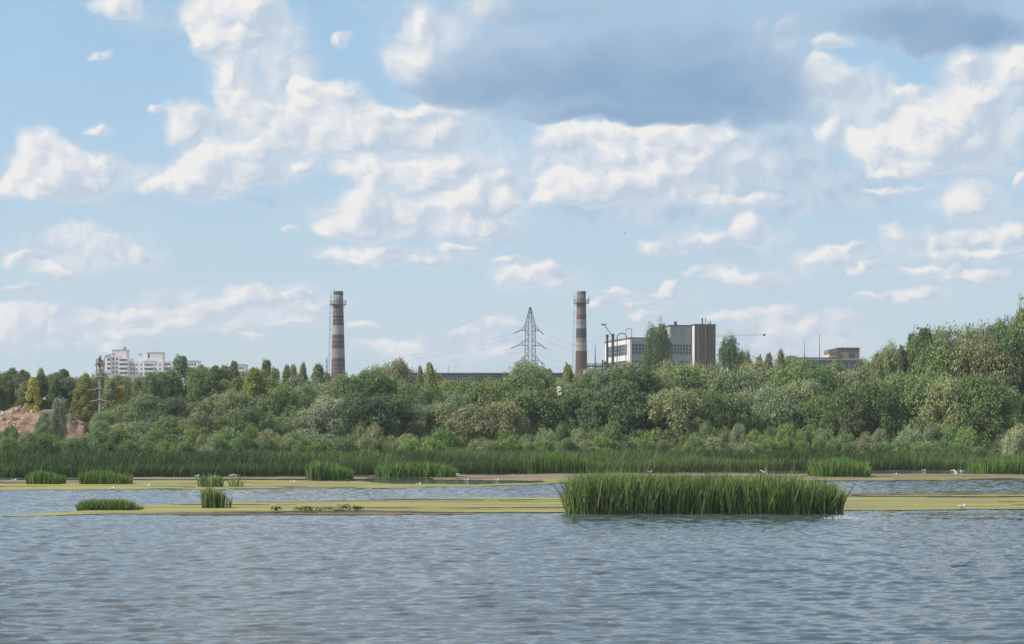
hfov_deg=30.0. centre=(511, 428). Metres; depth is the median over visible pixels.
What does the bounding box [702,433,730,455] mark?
shrub
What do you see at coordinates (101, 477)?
cattail stand
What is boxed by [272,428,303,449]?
shrub
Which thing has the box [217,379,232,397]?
birch tree
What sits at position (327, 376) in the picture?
birch tree
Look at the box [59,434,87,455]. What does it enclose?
shrub
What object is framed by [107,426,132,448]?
shrub
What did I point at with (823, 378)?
willow tree
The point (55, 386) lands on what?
birch tree
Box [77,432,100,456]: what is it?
shrub
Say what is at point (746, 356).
willow tree
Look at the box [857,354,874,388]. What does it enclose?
willow tree
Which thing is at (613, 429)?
shrub
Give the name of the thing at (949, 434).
shrub
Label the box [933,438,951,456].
shrub
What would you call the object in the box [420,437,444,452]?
shrub
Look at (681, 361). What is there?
window
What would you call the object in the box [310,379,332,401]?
willow tree
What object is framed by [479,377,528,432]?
willow tree
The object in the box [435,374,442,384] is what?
poplar tree
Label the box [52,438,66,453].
shrub
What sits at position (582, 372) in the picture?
willow tree
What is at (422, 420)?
willow tree
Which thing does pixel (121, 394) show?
poplar tree
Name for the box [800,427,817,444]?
shrub
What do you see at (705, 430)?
shrub
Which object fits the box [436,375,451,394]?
willow tree
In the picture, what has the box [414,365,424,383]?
birch tree
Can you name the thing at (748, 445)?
shrub
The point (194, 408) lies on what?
willow tree
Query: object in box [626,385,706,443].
willow tree
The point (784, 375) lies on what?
willow tree
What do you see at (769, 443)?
shrub
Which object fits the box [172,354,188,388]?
poplar tree
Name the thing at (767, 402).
willow tree
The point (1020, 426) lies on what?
shrub
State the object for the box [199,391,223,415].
willow tree
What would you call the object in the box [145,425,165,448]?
shrub
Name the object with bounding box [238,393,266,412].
willow tree
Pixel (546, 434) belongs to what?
shrub
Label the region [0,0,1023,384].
sky
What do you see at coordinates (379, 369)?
willow tree
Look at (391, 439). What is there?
shrub
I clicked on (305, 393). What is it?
willow tree
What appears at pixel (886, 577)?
water
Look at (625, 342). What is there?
gooseneck pipe
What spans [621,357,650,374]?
willow tree
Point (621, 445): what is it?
shrub
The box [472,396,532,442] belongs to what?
willow tree
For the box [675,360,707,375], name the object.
willow tree
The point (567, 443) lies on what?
shrub
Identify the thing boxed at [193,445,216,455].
shrub
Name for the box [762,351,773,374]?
birch tree
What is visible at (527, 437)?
shrub
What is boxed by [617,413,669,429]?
willow tree
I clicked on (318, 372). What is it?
poplar tree
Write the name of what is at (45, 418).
willow tree
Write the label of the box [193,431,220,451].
shrub
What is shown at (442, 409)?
willow tree
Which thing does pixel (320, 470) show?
cattail stand
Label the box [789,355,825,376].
willow tree
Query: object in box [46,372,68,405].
poplar tree
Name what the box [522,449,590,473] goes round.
cattail stand
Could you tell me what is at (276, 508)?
water plant
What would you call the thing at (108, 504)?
reed tussock
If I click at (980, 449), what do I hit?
shrub
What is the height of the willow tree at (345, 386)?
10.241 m
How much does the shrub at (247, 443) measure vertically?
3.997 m
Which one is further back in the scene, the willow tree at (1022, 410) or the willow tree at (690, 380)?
the willow tree at (690, 380)
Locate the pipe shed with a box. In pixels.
[583,361,609,372]
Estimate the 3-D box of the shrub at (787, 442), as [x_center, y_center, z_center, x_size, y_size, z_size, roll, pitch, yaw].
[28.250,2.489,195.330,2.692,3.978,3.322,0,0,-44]
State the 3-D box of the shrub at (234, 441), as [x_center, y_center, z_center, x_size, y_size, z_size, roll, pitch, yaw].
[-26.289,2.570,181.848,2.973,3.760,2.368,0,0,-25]
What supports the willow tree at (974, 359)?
on the ground
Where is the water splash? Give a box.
[824,512,871,519]
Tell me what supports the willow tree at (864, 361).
on the ground
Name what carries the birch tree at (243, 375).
on the ground
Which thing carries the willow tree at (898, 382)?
on the ground
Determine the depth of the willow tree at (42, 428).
201.35 m
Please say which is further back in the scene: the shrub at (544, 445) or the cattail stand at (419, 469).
the shrub at (544, 445)
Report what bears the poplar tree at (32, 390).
on the ground
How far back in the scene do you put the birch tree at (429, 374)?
238.80 m
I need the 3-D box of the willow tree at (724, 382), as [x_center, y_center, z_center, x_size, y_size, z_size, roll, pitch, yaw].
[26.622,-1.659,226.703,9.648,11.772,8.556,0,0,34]
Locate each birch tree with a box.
[12,372,26,402]
[31,373,50,410]
[36,367,48,407]
[42,377,66,409]
[89,370,109,416]
[105,374,130,420]
[158,373,172,398]
[195,372,220,400]
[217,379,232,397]
[228,376,242,393]
[240,369,247,383]
[267,366,280,384]
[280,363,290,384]
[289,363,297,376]
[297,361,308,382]
[324,371,331,381]
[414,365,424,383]
[421,362,437,392]
[449,380,459,393]
[559,362,574,386]
[576,372,591,384]
[756,354,762,362]
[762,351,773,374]
[775,349,786,369]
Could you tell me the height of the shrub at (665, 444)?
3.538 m
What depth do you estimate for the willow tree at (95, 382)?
249.95 m
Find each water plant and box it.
[270,506,282,510]
[302,506,314,509]
[338,504,356,508]
[347,506,363,509]
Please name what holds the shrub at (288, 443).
on the ground
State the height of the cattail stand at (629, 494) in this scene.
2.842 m
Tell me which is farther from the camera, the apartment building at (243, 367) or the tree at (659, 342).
the apartment building at (243, 367)
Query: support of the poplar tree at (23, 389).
on the ground
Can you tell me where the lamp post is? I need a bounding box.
[104,354,114,401]
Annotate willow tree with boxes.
[0,370,18,410]
[33,410,62,438]
[34,422,53,440]
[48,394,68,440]
[81,370,103,430]
[85,420,112,441]
[87,409,118,429]
[109,421,140,443]
[110,402,151,424]
[123,378,132,404]
[123,390,166,437]
[124,420,159,439]
[127,372,144,403]
[137,371,166,420]
[143,395,191,434]
[149,414,187,435]
[173,401,220,432]
[177,409,222,447]
[184,365,212,403]
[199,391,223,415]
[209,388,254,417]
[210,414,242,440]
[222,405,284,437]
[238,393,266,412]
[254,382,301,433]
[265,414,295,435]
[274,381,326,420]
[286,406,329,436]
[295,398,363,440]
[305,394,352,433]
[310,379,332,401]
[312,377,322,386]
[328,370,345,384]
[330,371,371,401]
[331,389,393,437]
[356,367,418,401]
[363,392,424,443]
[365,362,388,373]
[381,357,416,384]
[384,381,415,402]
[388,392,431,434]
[389,369,402,383]
[395,402,451,436]
[397,376,416,396]
[412,383,449,423]
[422,399,473,439]
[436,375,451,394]
[439,388,477,438]
[442,401,503,446]
[455,377,477,395]
[465,378,501,439]
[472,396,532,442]
[478,376,501,406]
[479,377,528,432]
[494,384,563,435]
[503,361,556,400]
[508,357,534,375]
[524,361,550,383]
[532,399,579,433]
[550,377,561,397]
[551,378,587,420]
[555,384,605,437]
[574,369,583,381]
[576,374,602,415]
[576,376,663,439]
[580,366,607,378]
[584,361,669,426]
[606,362,623,376]
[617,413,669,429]
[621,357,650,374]
[621,366,683,424]
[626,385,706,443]
[655,354,685,375]
[661,361,709,422]
[668,384,735,437]
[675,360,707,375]
[698,366,726,390]
[700,389,766,437]
[701,361,716,373]
[706,365,764,427]
[712,329,743,376]
[729,387,782,437]
[737,346,753,366]
[739,356,765,373]
[744,363,777,388]
[750,382,803,438]
[762,359,810,420]
[768,376,827,431]
[772,353,800,370]
[776,363,854,398]
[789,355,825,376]
[795,392,849,439]
[819,384,880,441]
[824,358,850,375]
[831,367,863,391]
[844,358,872,393]
[847,379,908,443]
[853,358,868,367]
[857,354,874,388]
[867,368,925,434]
[869,338,904,421]
[895,366,951,431]
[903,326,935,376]
[906,332,982,418]
[912,372,989,441]
[930,320,963,348]
[937,370,1023,447]
[946,332,1023,444]
[951,318,994,352]
[972,382,1023,433]
[982,321,1023,395]
[985,315,1007,343]
[1007,293,1023,393]
[1018,402,1023,422]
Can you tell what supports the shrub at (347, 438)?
on the ground
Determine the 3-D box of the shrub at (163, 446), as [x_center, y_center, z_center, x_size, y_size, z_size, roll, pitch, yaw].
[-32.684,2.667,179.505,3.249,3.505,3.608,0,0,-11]
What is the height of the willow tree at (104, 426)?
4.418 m
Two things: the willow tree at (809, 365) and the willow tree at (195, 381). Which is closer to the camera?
the willow tree at (195, 381)
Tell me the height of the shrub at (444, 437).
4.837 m
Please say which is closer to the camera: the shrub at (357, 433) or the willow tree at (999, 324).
the shrub at (357, 433)
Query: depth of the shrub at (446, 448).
187.09 m
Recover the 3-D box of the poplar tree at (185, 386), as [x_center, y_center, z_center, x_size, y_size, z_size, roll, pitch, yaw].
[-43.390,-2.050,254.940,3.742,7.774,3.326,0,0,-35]
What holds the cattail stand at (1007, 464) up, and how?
in the water
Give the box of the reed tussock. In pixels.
[75,496,144,510]
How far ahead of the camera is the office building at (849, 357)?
380.00 m
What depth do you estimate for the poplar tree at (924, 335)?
227.44 m
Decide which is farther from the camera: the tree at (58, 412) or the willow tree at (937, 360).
the willow tree at (937, 360)
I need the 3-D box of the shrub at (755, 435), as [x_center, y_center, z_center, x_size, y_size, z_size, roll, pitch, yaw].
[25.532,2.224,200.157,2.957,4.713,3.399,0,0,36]
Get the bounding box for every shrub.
[0,422,19,450]
[0,434,21,453]
[13,427,38,448]
[19,442,39,453]
[30,433,56,457]
[36,430,57,448]
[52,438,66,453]
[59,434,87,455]
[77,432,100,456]
[90,426,109,448]
[100,439,123,456]
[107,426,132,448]
[117,438,139,454]
[131,431,152,449]
[132,439,155,454]
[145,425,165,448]
[151,439,174,456]
[163,433,183,444]
[166,440,195,454]
[178,424,203,448]
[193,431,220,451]
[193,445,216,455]
[205,425,243,448]
[208,434,228,451]
[224,436,239,451]
[229,435,257,453]
[240,422,261,444]
[255,428,276,444]
[256,439,286,453]
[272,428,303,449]
[275,434,295,452]
[291,436,317,455]
[300,433,320,443]
[311,437,339,454]
[313,434,337,450]
[328,436,359,454]
[331,433,354,450]
[350,422,366,445]
[354,433,379,452]
[365,422,385,443]
[373,435,392,453]
[385,434,400,443]
[387,439,403,451]
[395,438,426,453]
[397,432,421,451]
[420,426,464,449]
[420,433,433,446]
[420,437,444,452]
[438,445,466,454]
[459,440,473,448]
[466,442,478,451]
[472,435,496,447]
[475,439,500,454]
[491,428,519,444]
[497,434,526,452]
[516,433,536,444]
[519,441,538,452]
[533,437,559,452]
[535,427,558,446]
[552,421,573,442]
[554,436,578,453]
[570,428,590,449]
[576,438,601,452]
[587,427,600,441]
[590,434,619,452]
[600,418,626,442]
[611,438,644,452]
[622,433,645,446]
[633,437,656,452]
[641,430,665,452]
[654,438,674,452]
[662,425,679,448]
[667,445,687,454]
[676,429,699,450]
[681,433,706,456]
[696,421,724,447]
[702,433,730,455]
[718,425,729,447]
[727,423,752,446]
[727,442,739,450]
[735,440,759,455]
[744,428,764,448]
[758,436,781,452]
[762,425,776,440]
[774,424,803,447]
[779,434,799,453]
[792,438,815,454]
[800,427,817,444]
[808,427,833,444]
[810,437,829,456]
[824,436,843,454]
[835,432,854,445]
[839,441,859,456]
[851,433,883,459]
[860,431,871,438]
[870,439,899,456]
[872,427,892,443]
[892,439,907,456]
[893,426,931,446]
[905,439,938,456]
[922,421,941,446]
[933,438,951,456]
[938,425,958,444]
[944,441,970,458]
[953,425,985,448]
[959,446,987,456]
[977,421,998,445]
[981,441,1002,453]
[990,436,1010,452]
[993,429,1008,446]
[1001,428,1023,456]
[1005,422,1023,441]
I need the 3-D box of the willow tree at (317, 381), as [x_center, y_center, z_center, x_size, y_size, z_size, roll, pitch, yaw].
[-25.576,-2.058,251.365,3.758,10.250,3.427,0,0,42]
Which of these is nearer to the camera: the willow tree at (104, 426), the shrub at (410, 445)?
the shrub at (410, 445)
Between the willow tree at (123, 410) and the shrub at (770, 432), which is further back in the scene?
the willow tree at (123, 410)
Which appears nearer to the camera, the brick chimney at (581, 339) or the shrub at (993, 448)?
the shrub at (993, 448)
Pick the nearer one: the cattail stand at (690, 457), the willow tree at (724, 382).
the cattail stand at (690, 457)
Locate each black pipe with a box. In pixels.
[606,334,608,368]
[611,334,616,366]
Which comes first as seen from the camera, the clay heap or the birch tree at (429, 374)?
the clay heap
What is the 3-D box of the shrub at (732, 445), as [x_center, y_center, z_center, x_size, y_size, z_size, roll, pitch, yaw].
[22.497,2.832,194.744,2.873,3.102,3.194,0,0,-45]
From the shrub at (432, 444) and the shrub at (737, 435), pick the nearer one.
the shrub at (432, 444)
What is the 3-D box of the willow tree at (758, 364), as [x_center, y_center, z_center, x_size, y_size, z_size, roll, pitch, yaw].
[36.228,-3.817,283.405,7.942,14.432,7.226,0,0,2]
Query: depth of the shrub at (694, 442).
190.95 m
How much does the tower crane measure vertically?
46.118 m
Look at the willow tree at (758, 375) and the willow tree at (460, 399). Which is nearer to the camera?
the willow tree at (460, 399)
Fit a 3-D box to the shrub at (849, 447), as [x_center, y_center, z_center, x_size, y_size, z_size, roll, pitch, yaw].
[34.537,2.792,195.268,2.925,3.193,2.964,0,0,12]
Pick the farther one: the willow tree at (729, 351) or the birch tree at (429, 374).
the willow tree at (729, 351)
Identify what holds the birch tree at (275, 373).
on the ground
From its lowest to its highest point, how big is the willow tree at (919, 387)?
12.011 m
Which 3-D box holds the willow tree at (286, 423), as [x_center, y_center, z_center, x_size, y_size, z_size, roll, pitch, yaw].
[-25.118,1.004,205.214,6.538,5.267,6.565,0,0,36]
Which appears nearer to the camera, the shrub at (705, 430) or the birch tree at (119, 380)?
the shrub at (705, 430)
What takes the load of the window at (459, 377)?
in the industrial hall
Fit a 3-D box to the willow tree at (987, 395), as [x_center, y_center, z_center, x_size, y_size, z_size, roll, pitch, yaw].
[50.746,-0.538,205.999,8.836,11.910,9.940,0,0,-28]
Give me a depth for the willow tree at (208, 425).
192.57 m
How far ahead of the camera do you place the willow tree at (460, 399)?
216.31 m
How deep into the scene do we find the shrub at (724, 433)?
198.61 m
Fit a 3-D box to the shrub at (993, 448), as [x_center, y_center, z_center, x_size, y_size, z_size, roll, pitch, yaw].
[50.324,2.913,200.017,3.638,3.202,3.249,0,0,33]
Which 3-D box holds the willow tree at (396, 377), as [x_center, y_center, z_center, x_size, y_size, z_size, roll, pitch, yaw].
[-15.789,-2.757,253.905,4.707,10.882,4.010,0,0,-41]
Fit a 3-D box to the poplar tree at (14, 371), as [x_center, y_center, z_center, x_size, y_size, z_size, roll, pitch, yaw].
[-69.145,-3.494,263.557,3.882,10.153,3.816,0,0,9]
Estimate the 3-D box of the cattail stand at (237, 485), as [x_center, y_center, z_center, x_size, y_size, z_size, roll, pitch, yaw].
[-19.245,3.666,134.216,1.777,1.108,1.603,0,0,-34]
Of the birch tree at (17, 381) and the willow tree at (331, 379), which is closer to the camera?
the birch tree at (17, 381)
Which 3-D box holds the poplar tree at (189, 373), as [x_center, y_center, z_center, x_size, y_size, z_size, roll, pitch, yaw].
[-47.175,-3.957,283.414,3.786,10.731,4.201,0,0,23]
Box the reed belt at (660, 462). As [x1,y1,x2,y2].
[0,443,1004,477]
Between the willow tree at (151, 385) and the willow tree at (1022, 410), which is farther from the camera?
the willow tree at (151, 385)
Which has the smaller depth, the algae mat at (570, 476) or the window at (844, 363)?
the algae mat at (570, 476)
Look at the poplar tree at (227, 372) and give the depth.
261.30 m
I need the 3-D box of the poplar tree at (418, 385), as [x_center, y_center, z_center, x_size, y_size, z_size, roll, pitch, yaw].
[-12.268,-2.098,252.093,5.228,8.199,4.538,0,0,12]
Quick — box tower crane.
[717,334,764,335]
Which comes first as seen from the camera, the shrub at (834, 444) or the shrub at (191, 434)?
the shrub at (191, 434)
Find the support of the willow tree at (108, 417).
on the ground
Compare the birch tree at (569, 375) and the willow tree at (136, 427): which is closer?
the willow tree at (136, 427)
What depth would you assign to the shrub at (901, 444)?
197.04 m
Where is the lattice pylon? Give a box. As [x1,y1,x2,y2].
[511,307,545,364]
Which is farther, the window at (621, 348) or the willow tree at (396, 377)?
the window at (621, 348)
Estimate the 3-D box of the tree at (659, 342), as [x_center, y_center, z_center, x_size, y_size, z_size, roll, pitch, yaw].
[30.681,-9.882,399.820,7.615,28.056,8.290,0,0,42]
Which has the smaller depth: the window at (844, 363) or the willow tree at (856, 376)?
the willow tree at (856, 376)
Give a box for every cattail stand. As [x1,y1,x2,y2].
[24,468,65,483]
[76,467,132,483]
[195,471,224,486]
[198,486,226,507]
[224,495,232,507]
[226,475,247,486]
[303,457,354,479]
[373,459,457,477]
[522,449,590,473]
[550,461,857,514]
[676,453,707,468]
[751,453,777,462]
[803,455,872,476]
[966,449,1023,473]
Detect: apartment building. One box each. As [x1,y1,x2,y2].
[97,347,175,381]
[187,361,200,368]
[237,364,248,374]
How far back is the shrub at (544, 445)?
188.28 m
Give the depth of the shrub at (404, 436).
194.56 m
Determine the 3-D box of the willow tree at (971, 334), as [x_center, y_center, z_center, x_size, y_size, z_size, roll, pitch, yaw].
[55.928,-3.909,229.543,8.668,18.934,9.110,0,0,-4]
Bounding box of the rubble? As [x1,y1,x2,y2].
[0,406,83,436]
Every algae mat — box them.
[0,474,540,483]
[0,480,559,489]
[11,494,1023,515]
[157,511,472,514]
[430,472,1023,480]
[542,477,1023,481]
[850,491,1023,495]
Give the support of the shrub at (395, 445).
on the ground
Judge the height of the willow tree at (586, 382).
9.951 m
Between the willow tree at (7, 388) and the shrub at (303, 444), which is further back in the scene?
the willow tree at (7, 388)
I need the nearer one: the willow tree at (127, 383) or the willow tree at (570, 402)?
the willow tree at (570, 402)
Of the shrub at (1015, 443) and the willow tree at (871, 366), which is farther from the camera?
the willow tree at (871, 366)
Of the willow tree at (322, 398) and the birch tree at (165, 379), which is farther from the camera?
the birch tree at (165, 379)
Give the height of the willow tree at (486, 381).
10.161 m
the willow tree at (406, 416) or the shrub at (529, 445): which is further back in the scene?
the willow tree at (406, 416)
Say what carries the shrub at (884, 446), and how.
on the ground
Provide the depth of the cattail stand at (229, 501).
98.91 m
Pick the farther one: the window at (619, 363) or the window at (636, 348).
the window at (619, 363)
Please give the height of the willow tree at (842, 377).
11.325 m
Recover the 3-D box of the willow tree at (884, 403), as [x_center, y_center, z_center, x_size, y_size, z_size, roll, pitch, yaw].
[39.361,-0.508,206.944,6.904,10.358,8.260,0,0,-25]
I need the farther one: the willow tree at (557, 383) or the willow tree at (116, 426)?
the willow tree at (557, 383)
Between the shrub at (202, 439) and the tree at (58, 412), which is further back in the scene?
the tree at (58, 412)
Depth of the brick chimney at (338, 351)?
568.55 m
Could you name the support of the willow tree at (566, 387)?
on the ground
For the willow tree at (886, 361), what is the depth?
223.49 m
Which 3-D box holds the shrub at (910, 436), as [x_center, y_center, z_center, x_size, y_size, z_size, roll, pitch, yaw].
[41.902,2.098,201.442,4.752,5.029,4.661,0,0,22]
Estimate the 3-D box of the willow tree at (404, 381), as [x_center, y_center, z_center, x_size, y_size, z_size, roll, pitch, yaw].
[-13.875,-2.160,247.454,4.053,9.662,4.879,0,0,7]
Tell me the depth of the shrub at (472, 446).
186.63 m
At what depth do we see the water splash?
86.69 m
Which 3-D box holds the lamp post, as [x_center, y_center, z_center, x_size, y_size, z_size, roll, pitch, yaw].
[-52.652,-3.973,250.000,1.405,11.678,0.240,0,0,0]
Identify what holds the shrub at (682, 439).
on the ground
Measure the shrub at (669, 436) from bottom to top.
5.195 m
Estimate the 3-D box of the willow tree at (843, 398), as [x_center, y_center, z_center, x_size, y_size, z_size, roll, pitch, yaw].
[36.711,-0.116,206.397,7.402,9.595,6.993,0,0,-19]
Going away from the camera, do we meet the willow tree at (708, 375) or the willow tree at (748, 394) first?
the willow tree at (748, 394)
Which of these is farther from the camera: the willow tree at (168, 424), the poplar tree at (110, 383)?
the poplar tree at (110, 383)
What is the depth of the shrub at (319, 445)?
182.36 m
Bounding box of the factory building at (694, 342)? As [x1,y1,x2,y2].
[604,318,715,370]
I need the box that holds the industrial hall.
[411,371,563,385]
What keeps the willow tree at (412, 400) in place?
on the ground
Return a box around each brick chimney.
[328,291,345,377]
[572,291,588,375]
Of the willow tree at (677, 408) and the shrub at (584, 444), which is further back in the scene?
the willow tree at (677, 408)
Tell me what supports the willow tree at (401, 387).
on the ground
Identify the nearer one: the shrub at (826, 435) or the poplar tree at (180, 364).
the shrub at (826, 435)
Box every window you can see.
[440,375,456,382]
[457,375,473,383]
[474,375,490,381]
[491,375,507,383]
[608,344,626,356]
[608,360,626,367]
[632,343,650,353]
[671,344,691,354]
[674,360,691,367]
[843,362,848,368]
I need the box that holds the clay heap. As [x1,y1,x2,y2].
[0,406,87,438]
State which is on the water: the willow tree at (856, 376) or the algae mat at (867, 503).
the algae mat at (867, 503)
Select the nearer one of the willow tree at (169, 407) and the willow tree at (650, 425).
the willow tree at (650, 425)
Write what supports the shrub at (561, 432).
on the ground
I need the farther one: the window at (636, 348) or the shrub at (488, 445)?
the window at (636, 348)
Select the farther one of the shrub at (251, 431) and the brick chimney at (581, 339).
the brick chimney at (581, 339)
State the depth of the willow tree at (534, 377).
232.43 m
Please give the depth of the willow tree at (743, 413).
205.78 m
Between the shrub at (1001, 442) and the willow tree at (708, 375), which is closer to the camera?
the shrub at (1001, 442)
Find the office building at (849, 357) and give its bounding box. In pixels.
[787,346,864,371]
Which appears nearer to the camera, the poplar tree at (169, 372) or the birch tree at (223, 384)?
the birch tree at (223, 384)
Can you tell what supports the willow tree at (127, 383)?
on the ground
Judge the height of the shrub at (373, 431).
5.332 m
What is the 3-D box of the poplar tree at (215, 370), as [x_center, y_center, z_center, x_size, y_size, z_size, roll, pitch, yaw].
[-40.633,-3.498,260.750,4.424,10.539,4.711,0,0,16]
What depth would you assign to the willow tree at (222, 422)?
201.57 m
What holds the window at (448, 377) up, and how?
in the industrial hall
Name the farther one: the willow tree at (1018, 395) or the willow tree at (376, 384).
the willow tree at (376, 384)
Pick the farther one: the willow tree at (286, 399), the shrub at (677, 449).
the willow tree at (286, 399)
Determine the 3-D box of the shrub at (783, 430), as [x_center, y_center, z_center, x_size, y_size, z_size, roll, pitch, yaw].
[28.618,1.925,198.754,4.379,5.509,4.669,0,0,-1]
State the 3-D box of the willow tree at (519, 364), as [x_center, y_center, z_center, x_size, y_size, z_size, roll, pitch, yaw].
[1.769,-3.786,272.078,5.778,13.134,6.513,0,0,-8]
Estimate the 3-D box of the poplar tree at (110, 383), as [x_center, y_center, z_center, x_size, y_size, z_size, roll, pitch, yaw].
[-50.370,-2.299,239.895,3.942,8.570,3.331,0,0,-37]
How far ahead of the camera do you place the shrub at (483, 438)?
195.61 m
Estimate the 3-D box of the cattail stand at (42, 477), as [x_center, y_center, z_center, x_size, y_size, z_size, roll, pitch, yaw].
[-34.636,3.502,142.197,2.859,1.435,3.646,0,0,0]
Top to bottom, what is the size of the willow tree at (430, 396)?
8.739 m
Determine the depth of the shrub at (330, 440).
187.59 m
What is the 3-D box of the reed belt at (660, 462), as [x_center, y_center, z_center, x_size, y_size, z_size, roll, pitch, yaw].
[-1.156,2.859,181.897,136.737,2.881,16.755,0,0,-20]
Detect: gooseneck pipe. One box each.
[617,333,626,366]
[625,328,631,362]
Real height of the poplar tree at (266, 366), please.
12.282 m
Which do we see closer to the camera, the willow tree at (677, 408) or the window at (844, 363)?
the willow tree at (677, 408)
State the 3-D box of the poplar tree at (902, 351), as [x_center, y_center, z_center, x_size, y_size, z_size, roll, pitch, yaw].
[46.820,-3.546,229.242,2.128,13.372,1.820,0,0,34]
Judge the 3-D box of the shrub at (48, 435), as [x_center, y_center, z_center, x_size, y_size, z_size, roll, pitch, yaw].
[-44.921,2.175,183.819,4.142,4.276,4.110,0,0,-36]
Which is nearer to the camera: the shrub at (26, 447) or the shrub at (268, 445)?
the shrub at (26, 447)
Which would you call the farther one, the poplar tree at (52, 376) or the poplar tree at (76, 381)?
the poplar tree at (52, 376)
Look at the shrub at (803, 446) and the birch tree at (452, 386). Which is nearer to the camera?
the shrub at (803, 446)
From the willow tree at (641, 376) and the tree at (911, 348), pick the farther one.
the tree at (911, 348)
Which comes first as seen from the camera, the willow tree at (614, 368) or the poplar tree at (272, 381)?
the poplar tree at (272, 381)
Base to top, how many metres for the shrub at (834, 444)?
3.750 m
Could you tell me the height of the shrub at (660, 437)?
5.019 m
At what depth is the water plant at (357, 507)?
95.55 m
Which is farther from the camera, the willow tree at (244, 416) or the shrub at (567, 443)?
the willow tree at (244, 416)
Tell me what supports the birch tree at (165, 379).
on the ground
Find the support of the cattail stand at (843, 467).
in the water
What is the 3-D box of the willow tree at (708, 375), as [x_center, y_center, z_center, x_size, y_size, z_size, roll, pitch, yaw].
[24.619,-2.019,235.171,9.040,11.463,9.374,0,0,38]
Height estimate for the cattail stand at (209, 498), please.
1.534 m
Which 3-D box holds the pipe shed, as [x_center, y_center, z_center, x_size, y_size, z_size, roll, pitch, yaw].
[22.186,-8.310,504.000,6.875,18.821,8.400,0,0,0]
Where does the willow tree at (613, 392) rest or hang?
on the ground
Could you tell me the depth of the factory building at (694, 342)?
522.59 m
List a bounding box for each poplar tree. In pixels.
[0,392,5,411]
[6,368,18,379]
[9,381,40,409]
[19,369,30,402]
[23,376,42,412]
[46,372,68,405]
[49,378,84,413]
[57,368,69,379]
[68,373,97,432]
[69,376,91,431]
[102,376,122,419]
[113,385,127,420]
[165,367,175,397]
[168,375,185,399]
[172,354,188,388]
[182,385,195,402]
[183,367,194,387]
[192,364,210,399]
[206,365,224,391]
[218,364,235,392]
[230,360,240,389]
[240,367,270,398]
[262,358,271,378]
[266,378,278,391]
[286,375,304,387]
[309,363,325,383]
[413,382,423,393]
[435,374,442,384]
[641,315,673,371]
[854,360,863,372]
[897,344,906,376]
[906,332,914,366]
[913,323,931,379]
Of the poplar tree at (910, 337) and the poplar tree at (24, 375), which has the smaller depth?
the poplar tree at (910, 337)
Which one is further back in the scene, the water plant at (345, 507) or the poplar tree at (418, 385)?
the poplar tree at (418, 385)
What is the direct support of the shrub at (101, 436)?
on the ground
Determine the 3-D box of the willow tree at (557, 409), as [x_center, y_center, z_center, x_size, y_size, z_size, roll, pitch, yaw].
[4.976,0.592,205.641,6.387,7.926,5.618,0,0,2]
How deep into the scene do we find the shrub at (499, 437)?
195.86 m
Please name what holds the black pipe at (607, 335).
attached to the factory building at (694, 342)
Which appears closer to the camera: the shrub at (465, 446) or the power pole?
the shrub at (465, 446)
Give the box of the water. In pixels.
[0,469,1023,643]
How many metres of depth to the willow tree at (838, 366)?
274.82 m
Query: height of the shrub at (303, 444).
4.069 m
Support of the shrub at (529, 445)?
on the ground
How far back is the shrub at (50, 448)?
174.61 m
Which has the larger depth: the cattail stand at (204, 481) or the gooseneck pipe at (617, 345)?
the gooseneck pipe at (617, 345)
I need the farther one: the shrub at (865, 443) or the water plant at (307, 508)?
the shrub at (865, 443)
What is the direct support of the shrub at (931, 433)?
on the ground
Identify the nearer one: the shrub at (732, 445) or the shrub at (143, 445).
the shrub at (143, 445)
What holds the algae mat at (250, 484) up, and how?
on the water
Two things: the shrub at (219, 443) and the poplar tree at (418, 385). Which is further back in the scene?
the poplar tree at (418, 385)
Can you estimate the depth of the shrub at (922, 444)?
196.54 m
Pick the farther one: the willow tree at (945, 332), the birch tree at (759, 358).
the birch tree at (759, 358)
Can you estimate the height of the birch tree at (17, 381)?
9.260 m
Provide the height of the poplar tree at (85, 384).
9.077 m
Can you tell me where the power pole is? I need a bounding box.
[87,356,111,412]
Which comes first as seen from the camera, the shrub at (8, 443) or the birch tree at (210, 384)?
the shrub at (8, 443)
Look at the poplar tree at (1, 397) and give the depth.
243.89 m
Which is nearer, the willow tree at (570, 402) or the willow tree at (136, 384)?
the willow tree at (570, 402)
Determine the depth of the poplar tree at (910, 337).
234.63 m
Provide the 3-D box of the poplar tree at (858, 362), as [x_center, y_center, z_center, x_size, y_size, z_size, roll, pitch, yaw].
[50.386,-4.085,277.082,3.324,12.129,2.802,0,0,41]
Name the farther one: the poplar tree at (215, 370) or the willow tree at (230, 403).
the poplar tree at (215, 370)
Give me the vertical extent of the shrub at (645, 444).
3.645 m
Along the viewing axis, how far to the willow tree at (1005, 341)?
221.84 m
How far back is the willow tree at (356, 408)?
195.41 m
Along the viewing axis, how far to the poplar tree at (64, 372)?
285.76 m
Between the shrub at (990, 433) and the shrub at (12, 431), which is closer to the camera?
the shrub at (12, 431)
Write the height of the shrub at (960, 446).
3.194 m
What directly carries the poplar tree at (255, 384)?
on the ground
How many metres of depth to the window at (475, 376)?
419.99 m

